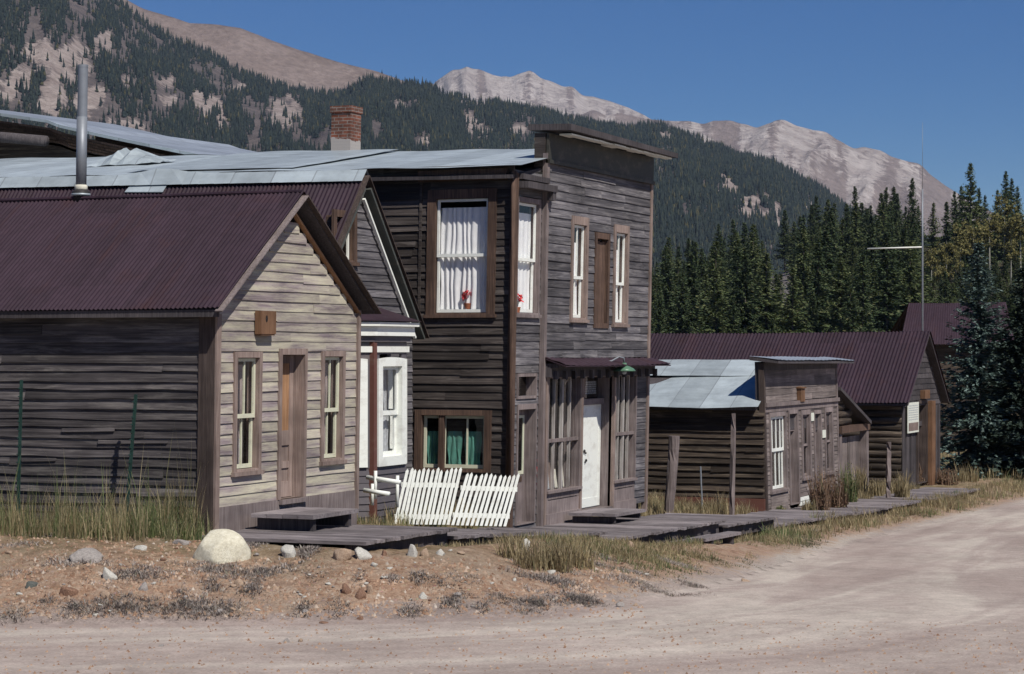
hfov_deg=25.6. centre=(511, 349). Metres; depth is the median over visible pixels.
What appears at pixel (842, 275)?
pine tree
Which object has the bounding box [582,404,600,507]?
white door
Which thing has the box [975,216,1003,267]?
aspen tree
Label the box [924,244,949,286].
aspen tree
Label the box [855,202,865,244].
pine tree
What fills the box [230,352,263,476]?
window
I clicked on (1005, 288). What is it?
pine tree
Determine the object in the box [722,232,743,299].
pine tree
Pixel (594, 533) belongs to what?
boardwalk section
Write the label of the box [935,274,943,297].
pine tree
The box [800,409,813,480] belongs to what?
window
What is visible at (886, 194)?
pine tree
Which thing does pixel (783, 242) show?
pine tree
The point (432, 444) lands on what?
window
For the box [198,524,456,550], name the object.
boardwalk section
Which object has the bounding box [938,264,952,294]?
pine tree
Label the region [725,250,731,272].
pine tree
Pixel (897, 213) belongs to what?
pine tree
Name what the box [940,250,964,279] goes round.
aspen tree
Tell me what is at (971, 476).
weed clump
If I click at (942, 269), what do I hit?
aspen tree
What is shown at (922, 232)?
antenna mast
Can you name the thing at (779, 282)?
pine tree
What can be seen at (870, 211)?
pine tree
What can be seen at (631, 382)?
display window
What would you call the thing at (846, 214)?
pine tree
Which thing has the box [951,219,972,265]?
aspen tree
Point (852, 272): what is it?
pine tree
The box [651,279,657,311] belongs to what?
pine tree
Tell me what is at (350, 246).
window
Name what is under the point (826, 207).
pine tree
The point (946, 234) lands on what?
pine tree
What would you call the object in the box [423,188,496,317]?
window
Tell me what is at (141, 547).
rock
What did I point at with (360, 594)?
rock
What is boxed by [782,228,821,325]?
pine tree
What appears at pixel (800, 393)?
wooden nest box
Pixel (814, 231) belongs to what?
pine tree
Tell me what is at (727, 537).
loose step
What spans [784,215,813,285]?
pine tree
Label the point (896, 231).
pine tree
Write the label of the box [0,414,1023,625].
ground
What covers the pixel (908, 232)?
pine tree
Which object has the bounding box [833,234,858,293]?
pine tree
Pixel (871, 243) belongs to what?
pine tree
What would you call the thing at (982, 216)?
pine tree
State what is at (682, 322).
pine tree
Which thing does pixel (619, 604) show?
rock
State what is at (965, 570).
road
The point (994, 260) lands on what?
pine tree
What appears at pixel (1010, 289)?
pine tree
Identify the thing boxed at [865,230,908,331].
pine tree
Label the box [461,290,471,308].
potted flower
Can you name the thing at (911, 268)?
pine tree
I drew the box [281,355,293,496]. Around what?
door
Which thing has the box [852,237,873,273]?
pine tree
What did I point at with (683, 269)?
pine tree
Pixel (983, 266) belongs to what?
pine tree
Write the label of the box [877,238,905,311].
pine tree
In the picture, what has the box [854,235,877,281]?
pine tree
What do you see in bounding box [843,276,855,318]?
pine tree
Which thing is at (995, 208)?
pine tree
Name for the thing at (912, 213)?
pine tree
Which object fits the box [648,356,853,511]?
false front shop
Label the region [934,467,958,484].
weed clump
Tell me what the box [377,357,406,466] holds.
window
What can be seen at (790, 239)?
pine tree
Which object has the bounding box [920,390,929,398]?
wooden nest box
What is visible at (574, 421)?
display window
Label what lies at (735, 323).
pine tree
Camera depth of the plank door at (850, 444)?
66.03 m
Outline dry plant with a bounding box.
[449,498,478,527]
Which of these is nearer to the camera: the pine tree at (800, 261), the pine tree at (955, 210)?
the pine tree at (800, 261)
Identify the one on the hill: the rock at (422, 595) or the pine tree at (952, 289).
the pine tree at (952, 289)
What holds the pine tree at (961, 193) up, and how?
on the hill
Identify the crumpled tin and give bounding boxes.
[87,148,175,166]
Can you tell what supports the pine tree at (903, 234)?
on the hill
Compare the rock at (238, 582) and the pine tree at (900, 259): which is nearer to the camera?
the rock at (238, 582)
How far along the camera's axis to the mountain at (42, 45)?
2220.99 m
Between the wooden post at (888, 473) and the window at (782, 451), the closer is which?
the window at (782, 451)
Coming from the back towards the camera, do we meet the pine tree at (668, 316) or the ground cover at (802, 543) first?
the pine tree at (668, 316)
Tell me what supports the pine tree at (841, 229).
on the hill
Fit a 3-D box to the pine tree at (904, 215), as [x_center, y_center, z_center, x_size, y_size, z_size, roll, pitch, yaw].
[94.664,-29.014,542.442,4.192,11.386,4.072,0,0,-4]
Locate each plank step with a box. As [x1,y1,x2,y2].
[251,507,358,531]
[569,508,645,522]
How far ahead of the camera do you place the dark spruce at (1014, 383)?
79.06 m
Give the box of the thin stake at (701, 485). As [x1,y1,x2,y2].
[700,466,702,505]
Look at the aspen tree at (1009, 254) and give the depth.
389.38 m
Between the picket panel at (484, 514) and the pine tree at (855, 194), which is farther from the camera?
the pine tree at (855, 194)
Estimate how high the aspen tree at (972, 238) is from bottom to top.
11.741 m
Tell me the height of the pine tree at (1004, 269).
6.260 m
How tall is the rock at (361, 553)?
0.252 m
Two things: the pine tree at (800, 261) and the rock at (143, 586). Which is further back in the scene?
the pine tree at (800, 261)
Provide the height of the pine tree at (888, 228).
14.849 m
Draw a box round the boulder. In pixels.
[192,529,250,564]
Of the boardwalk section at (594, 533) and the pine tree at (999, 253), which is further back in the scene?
the pine tree at (999, 253)
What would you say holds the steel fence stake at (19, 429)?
on the ground at (770, 556)
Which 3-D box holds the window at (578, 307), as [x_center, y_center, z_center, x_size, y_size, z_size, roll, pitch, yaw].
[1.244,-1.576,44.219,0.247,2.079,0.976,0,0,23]
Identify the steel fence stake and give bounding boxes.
[15,380,22,524]
[126,394,137,516]
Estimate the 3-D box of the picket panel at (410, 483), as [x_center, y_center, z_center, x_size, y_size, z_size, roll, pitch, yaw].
[-1.416,2.458,37.868,1.171,0.964,0.131,0,0,-10]
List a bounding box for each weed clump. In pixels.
[801,498,817,510]
[805,466,835,509]
[823,469,850,507]
[834,461,864,501]
[850,461,870,494]
[867,479,885,495]
[891,470,911,497]
[916,463,928,485]
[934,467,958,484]
[957,466,980,481]
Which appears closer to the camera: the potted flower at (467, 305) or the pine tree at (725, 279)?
the potted flower at (467, 305)
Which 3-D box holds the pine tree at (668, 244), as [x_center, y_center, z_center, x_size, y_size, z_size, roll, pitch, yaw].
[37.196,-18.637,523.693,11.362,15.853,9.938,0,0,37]
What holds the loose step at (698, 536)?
on the ground at (770, 556)
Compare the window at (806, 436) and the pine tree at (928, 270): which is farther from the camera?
the pine tree at (928, 270)
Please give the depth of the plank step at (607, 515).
43.52 m
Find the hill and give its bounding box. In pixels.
[770,247,1022,302]
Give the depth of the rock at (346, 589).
27.39 m
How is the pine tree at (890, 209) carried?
on the hill
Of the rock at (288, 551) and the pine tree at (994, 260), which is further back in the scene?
the pine tree at (994, 260)
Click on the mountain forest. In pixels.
(436, 114)
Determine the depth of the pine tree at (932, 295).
315.49 m
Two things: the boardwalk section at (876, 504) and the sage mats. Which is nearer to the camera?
the sage mats
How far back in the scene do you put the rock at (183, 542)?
29.55 m
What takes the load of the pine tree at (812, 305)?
on the hill
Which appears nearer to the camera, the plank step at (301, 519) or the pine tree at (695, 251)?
the plank step at (301, 519)
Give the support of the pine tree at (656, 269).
on the hill
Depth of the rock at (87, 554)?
28.30 m
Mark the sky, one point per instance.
(861, 73)
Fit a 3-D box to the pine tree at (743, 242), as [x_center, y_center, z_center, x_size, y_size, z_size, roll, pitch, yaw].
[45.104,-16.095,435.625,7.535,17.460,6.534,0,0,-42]
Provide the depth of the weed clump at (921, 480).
73.86 m
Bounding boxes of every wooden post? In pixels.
[664,436,679,513]
[729,413,735,514]
[886,442,890,497]
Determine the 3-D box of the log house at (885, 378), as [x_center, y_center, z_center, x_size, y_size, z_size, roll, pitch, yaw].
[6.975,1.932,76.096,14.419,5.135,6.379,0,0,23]
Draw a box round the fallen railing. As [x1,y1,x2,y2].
[363,471,400,506]
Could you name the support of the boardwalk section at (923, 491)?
on the ground at (770, 556)
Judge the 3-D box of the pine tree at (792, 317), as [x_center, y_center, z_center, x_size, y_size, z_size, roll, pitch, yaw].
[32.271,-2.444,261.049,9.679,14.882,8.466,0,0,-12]
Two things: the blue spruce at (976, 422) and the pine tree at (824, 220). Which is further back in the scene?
the pine tree at (824, 220)
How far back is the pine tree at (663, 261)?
389.95 m
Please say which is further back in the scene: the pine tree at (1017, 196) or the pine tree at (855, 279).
the pine tree at (1017, 196)
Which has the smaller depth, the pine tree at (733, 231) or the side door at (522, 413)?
the side door at (522, 413)
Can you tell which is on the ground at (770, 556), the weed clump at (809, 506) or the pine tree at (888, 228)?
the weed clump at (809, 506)
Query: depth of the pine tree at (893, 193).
511.74 m
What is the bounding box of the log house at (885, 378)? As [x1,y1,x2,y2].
[641,330,949,487]
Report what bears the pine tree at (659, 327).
on the hill
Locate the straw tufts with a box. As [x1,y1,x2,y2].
[487,531,609,572]
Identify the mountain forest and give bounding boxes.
[0,0,942,275]
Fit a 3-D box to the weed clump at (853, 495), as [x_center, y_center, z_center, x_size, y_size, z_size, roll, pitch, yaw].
[9.181,3.644,61.452,0.942,1.321,0.923,0,0,23]
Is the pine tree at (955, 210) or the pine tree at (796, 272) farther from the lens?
the pine tree at (955, 210)
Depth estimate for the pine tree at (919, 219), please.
552.76 m
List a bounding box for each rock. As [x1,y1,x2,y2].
[25,581,38,588]
[59,587,78,595]
[69,548,102,562]
[100,590,110,597]
[103,567,116,580]
[134,545,146,550]
[138,582,147,590]
[172,539,190,544]
[234,579,243,584]
[280,544,295,557]
[332,548,352,560]
[341,583,351,593]
[354,547,371,559]
[355,589,365,599]
[367,584,372,594]
[407,544,417,556]
[418,592,426,598]
[420,548,428,556]
[436,549,444,555]
[616,601,623,606]
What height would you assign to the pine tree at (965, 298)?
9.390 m
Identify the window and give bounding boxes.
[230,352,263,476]
[319,351,346,465]
[326,209,359,265]
[359,358,367,467]
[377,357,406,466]
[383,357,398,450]
[414,410,491,472]
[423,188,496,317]
[517,196,541,317]
[547,377,581,490]
[569,215,589,322]
[593,232,610,327]
[611,224,629,326]
[614,375,636,480]
[768,411,789,494]
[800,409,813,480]
[824,407,835,474]
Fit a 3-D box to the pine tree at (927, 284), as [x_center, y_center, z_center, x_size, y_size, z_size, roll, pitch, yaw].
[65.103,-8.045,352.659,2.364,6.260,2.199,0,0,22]
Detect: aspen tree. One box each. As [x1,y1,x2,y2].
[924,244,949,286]
[930,265,947,284]
[936,240,958,278]
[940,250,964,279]
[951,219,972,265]
[961,222,986,255]
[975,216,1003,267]
[988,193,1023,261]
[1002,235,1023,283]
[1003,212,1023,267]
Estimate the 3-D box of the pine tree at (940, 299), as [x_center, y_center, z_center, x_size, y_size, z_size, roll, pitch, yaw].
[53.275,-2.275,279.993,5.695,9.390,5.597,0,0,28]
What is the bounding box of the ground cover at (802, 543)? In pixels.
[481,497,994,580]
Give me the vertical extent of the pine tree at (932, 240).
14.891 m
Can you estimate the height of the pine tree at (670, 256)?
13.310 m
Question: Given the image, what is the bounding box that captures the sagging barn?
[0,110,254,158]
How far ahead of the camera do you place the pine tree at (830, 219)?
407.31 m
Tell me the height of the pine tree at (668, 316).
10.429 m
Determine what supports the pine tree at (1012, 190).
on the hill
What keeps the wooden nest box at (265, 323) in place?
attached to the wooden cabin
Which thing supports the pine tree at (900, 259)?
on the hill
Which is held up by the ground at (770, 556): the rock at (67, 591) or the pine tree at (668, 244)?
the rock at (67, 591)
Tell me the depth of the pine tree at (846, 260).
397.00 m
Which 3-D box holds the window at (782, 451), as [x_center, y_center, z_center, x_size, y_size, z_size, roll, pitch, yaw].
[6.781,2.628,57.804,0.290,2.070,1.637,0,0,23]
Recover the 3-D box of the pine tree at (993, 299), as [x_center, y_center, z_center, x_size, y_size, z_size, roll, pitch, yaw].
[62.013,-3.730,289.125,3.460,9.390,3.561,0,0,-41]
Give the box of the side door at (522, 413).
[517,409,525,521]
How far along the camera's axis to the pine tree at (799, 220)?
533.39 m
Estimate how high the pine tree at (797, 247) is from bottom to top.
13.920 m
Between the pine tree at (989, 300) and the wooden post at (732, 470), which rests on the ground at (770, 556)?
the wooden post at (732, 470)
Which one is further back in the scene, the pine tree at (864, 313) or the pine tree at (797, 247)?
the pine tree at (797, 247)
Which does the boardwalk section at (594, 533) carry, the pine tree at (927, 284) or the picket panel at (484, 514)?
the picket panel at (484, 514)
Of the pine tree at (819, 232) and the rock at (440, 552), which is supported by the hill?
the pine tree at (819, 232)
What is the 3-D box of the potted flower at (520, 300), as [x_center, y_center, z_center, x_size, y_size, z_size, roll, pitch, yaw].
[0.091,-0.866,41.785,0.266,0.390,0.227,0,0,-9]
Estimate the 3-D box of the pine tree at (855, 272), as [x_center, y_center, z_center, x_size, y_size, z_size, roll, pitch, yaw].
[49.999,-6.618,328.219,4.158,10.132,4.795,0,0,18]
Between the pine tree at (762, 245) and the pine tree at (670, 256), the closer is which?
the pine tree at (670, 256)
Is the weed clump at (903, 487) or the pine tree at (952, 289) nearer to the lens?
the weed clump at (903, 487)
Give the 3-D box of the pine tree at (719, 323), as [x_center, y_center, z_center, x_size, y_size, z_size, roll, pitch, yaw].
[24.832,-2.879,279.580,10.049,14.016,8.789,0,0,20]
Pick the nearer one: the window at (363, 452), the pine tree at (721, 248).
the window at (363, 452)
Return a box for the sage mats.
[0,532,714,625]
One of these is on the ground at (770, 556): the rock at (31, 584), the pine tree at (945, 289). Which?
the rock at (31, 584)
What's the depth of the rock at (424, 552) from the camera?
29.18 m
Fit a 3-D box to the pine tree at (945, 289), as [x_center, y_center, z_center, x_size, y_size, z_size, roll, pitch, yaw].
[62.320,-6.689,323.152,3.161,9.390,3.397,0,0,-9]
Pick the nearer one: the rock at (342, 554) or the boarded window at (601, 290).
the rock at (342, 554)
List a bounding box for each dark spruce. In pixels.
[959,267,1023,478]
[970,326,1023,473]
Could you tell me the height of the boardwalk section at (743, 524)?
0.614 m
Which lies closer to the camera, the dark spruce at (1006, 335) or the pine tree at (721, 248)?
the dark spruce at (1006, 335)
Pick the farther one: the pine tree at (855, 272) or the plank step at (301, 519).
the pine tree at (855, 272)
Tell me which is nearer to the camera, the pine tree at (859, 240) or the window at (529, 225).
the window at (529, 225)
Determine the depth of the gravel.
27.40 m
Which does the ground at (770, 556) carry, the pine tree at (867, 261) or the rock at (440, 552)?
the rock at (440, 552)
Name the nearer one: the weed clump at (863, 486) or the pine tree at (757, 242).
the weed clump at (863, 486)
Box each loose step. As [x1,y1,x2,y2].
[671,534,712,543]
[692,531,740,543]
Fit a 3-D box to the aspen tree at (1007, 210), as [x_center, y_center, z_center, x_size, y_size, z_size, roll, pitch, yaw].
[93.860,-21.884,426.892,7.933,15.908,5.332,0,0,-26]
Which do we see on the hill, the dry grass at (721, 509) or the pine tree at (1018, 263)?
the pine tree at (1018, 263)
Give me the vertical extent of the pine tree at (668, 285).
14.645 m
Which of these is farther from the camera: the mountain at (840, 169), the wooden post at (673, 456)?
the mountain at (840, 169)
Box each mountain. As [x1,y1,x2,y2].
[0,0,843,255]
[117,0,401,93]
[434,67,649,118]
[567,110,991,236]
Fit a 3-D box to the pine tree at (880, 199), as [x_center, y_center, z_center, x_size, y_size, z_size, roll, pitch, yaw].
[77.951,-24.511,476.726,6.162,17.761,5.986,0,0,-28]
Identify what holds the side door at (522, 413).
in the two storey store
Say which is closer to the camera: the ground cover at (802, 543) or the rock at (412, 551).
the rock at (412, 551)
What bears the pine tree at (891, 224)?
on the hill
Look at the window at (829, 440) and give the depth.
62.79 m
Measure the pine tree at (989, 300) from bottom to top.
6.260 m
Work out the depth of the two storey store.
42.89 m
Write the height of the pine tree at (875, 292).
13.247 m
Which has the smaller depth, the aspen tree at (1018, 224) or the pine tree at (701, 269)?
the pine tree at (701, 269)
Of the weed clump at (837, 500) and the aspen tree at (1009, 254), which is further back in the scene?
the aspen tree at (1009, 254)
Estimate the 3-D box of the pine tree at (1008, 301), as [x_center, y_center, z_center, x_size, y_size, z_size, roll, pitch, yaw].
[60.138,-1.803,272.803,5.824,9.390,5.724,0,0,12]
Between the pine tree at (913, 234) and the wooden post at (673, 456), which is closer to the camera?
the wooden post at (673, 456)
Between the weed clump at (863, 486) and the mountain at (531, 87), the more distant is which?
the mountain at (531, 87)
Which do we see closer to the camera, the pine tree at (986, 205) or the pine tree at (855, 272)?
the pine tree at (855, 272)
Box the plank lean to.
[838,387,871,491]
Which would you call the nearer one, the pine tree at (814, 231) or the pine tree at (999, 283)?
the pine tree at (999, 283)
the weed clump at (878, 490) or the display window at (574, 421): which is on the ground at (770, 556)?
the weed clump at (878, 490)
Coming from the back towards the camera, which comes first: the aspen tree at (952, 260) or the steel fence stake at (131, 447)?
the aspen tree at (952, 260)
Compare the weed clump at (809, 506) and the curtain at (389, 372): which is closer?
the curtain at (389, 372)
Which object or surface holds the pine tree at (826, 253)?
on the hill
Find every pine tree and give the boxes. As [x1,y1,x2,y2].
[651,261,680,329]
[651,275,657,305]
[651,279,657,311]
[651,294,671,333]
[652,282,670,332]
[653,262,658,277]
[655,237,675,276]
[656,246,675,303]
[662,250,679,280]
[664,301,675,333]
[666,271,700,333]
[669,259,684,293]
[672,246,683,279]
[673,255,710,333]
[677,262,686,289]
[681,238,691,273]
[683,242,705,288]
[685,240,698,262]
[687,248,707,298]
[693,241,732,328]
[694,272,734,333]
[695,273,721,330]
[712,222,726,263]
[713,235,728,279]
[718,270,730,313]
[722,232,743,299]
[722,247,751,328]
[722,296,745,333]
[724,220,739,266]
[724,253,767,333]
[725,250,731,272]
[728,222,757,278]
[739,224,771,324]
[743,252,791,332]
[754,229,770,273]
[759,241,773,280]
[766,318,776,332]
[770,274,781,297]
[771,210,791,271]
[771,267,814,332]
[772,274,794,326]
[777,222,797,271]
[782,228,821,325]
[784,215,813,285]
[785,230,798,277]
[787,249,809,311]
[788,216,801,258]
[791,227,807,265]
[799,243,835,332]
[800,225,844,325]
[804,294,821,332]
[806,205,817,238]
[807,235,815,254]
[807,247,814,286]
[808,195,822,236]
[809,219,817,245]
[810,255,861,332]
[814,227,822,247]
[815,212,836,249]
[820,200,839,233]
[821,207,847,288]
[829,203,843,239]
[829,219,848,288]
[832,287,867,332]
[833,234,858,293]
[833,255,846,295]
[836,203,853,252]
[837,254,853,284]
[839,203,867,268]
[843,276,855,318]
[845,255,879,331]
[848,186,859,231]
[849,266,854,283]
[851,253,869,308]
[851,270,857,298]
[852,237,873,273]
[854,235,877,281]
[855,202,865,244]
[856,224,882,286]
[857,265,894,331]
[859,208,873,237]
[860,216,878,246]
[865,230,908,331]
[865,256,872,294]
[868,205,874,227]
[873,193,883,229]
[874,201,898,265]
[875,240,938,330]
[876,187,894,238]
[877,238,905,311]
[882,226,893,255]
[887,186,905,227]
[887,201,895,226]
[888,193,904,253]
[888,220,898,258]
[889,250,914,318]
[894,220,908,253]
[895,228,917,284]
[898,240,932,302]
[900,178,924,255]
[900,214,923,274]
[901,207,907,224]
[907,227,924,284]
[915,206,926,247]
[918,203,942,270]
[923,279,929,299]
[924,266,932,292]
[926,262,934,284]
[926,276,944,302]
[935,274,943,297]
[936,202,955,260]
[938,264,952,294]
[938,271,952,302]
[938,295,942,302]
[940,163,992,270]
[944,191,969,273]
[945,283,959,302]
[953,266,964,296]
[956,185,966,229]
[959,256,966,282]
[959,274,970,301]
[973,189,988,256]
[980,252,991,278]
[981,195,992,255]
[983,170,1023,266]
[983,190,1002,260]
[985,277,991,301]
[987,254,1002,284]
[988,284,1002,302]
[991,262,1001,289]
[996,270,1011,304]
[996,273,1003,300]
[1000,255,1009,281]
[1001,251,1018,280]
[1005,285,1015,310]
[1007,185,1023,265]
[1007,297,1016,366]
[1007,308,1017,357]
[1008,178,1022,247]
[1010,255,1020,280]
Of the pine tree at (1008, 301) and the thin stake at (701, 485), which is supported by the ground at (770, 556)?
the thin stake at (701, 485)
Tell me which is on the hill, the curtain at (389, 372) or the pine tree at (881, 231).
the pine tree at (881, 231)
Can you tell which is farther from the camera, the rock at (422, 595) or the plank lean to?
the plank lean to
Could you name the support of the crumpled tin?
on the two storey store
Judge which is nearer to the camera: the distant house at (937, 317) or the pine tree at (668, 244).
the distant house at (937, 317)
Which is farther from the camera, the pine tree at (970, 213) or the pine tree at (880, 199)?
the pine tree at (880, 199)
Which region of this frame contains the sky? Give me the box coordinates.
[128,0,1023,225]
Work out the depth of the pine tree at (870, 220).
470.88 m
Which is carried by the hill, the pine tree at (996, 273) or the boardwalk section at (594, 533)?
the pine tree at (996, 273)
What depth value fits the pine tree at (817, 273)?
280.41 m
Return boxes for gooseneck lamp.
[610,356,635,373]
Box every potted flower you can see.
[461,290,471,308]
[517,294,523,312]
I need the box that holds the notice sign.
[907,402,918,432]
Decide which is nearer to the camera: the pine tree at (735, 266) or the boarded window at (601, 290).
the boarded window at (601, 290)
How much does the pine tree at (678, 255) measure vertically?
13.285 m
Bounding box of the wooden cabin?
[0,64,381,534]
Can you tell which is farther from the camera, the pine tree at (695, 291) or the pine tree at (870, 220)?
the pine tree at (870, 220)
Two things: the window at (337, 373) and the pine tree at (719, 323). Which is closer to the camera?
the window at (337, 373)
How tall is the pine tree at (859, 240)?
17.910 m
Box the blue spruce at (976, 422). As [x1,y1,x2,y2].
[939,240,1023,477]
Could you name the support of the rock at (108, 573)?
on the ground at (770, 556)
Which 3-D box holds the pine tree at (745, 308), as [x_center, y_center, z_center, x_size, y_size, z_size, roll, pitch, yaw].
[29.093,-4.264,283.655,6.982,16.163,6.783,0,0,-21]
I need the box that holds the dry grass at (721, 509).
[0,449,1023,576]
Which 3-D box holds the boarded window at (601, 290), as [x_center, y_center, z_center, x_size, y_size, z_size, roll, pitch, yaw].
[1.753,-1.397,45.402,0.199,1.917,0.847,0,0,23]
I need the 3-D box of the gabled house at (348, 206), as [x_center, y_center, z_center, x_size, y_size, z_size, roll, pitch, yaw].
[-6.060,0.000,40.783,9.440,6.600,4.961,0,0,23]
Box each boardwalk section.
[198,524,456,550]
[447,528,535,545]
[477,527,607,537]
[529,517,725,543]
[641,513,778,541]
[736,509,857,534]
[786,499,920,519]
[870,487,979,501]
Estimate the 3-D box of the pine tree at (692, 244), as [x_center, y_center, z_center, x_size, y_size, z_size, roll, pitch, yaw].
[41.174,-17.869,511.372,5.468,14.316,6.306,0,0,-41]
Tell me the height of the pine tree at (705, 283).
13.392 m
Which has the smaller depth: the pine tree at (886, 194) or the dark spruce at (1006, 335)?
the dark spruce at (1006, 335)
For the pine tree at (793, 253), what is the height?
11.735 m
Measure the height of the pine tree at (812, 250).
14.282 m
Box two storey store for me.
[0,105,677,527]
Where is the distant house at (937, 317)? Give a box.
[890,302,1013,450]
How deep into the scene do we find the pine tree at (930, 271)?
425.92 m
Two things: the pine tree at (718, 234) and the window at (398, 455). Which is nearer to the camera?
the window at (398, 455)
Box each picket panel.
[394,467,461,524]
[451,473,519,525]
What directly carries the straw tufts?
on the ground at (770, 556)
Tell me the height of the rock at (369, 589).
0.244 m
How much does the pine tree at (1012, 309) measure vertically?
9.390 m
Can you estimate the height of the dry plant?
0.523 m
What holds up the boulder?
on the ground at (770, 556)
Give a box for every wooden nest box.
[255,311,275,335]
[796,386,806,401]
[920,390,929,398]
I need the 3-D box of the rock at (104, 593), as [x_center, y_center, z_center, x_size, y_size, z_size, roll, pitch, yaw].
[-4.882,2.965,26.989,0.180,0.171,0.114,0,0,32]
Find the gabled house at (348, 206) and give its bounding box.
[0,169,429,522]
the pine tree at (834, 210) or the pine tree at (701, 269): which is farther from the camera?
the pine tree at (834, 210)
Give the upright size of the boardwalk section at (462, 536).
0.620 m
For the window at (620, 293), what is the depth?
46.70 m
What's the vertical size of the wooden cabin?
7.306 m
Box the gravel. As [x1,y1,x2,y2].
[0,532,1023,673]
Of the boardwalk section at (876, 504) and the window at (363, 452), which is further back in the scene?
the boardwalk section at (876, 504)
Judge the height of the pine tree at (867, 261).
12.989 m
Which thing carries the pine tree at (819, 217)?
on the hill
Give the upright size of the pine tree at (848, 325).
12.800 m
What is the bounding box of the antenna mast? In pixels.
[867,122,922,330]
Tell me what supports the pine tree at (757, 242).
on the hill
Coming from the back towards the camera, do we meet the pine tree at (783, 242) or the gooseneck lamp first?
the pine tree at (783, 242)
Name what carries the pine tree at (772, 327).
on the hill
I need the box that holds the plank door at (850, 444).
[842,435,859,485]
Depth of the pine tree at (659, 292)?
299.92 m
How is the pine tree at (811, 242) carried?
on the hill
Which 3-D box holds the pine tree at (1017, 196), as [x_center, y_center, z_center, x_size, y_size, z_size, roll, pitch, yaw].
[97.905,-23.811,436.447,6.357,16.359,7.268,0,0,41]
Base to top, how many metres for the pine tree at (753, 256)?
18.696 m
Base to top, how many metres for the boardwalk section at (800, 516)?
0.616 m
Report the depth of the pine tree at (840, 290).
263.18 m
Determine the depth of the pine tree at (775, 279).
338.18 m
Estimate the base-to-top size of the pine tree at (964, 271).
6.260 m
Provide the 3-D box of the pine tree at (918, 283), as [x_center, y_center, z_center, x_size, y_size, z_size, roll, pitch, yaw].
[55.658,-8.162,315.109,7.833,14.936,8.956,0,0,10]
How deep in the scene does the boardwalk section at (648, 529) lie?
42.64 m
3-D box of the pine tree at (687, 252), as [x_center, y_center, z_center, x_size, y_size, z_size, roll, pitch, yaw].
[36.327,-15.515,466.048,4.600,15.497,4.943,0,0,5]
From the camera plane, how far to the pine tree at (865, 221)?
493.90 m
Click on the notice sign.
(912, 417)
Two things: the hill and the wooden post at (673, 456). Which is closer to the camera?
the wooden post at (673, 456)
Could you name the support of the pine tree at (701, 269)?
on the hill
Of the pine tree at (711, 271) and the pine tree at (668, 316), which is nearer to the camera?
the pine tree at (668, 316)
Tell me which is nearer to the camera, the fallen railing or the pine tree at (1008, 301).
the fallen railing
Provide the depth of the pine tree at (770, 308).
292.49 m
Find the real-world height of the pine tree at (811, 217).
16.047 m
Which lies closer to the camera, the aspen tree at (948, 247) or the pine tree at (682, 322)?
the pine tree at (682, 322)
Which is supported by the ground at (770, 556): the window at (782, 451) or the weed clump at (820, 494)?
the weed clump at (820, 494)
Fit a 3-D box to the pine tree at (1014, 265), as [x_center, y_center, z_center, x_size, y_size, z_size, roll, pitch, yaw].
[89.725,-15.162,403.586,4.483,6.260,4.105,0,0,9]
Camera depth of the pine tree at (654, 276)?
384.84 m
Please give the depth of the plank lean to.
65.80 m
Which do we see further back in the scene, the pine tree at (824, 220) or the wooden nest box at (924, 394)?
the pine tree at (824, 220)
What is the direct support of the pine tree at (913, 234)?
on the hill
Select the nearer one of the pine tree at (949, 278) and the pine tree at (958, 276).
the pine tree at (958, 276)
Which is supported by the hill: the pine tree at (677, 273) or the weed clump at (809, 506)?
the pine tree at (677, 273)
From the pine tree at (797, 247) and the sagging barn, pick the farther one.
the pine tree at (797, 247)
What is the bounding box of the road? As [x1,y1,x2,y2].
[0,502,1023,673]
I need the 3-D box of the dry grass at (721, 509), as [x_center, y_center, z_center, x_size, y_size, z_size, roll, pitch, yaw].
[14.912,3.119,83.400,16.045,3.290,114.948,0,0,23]

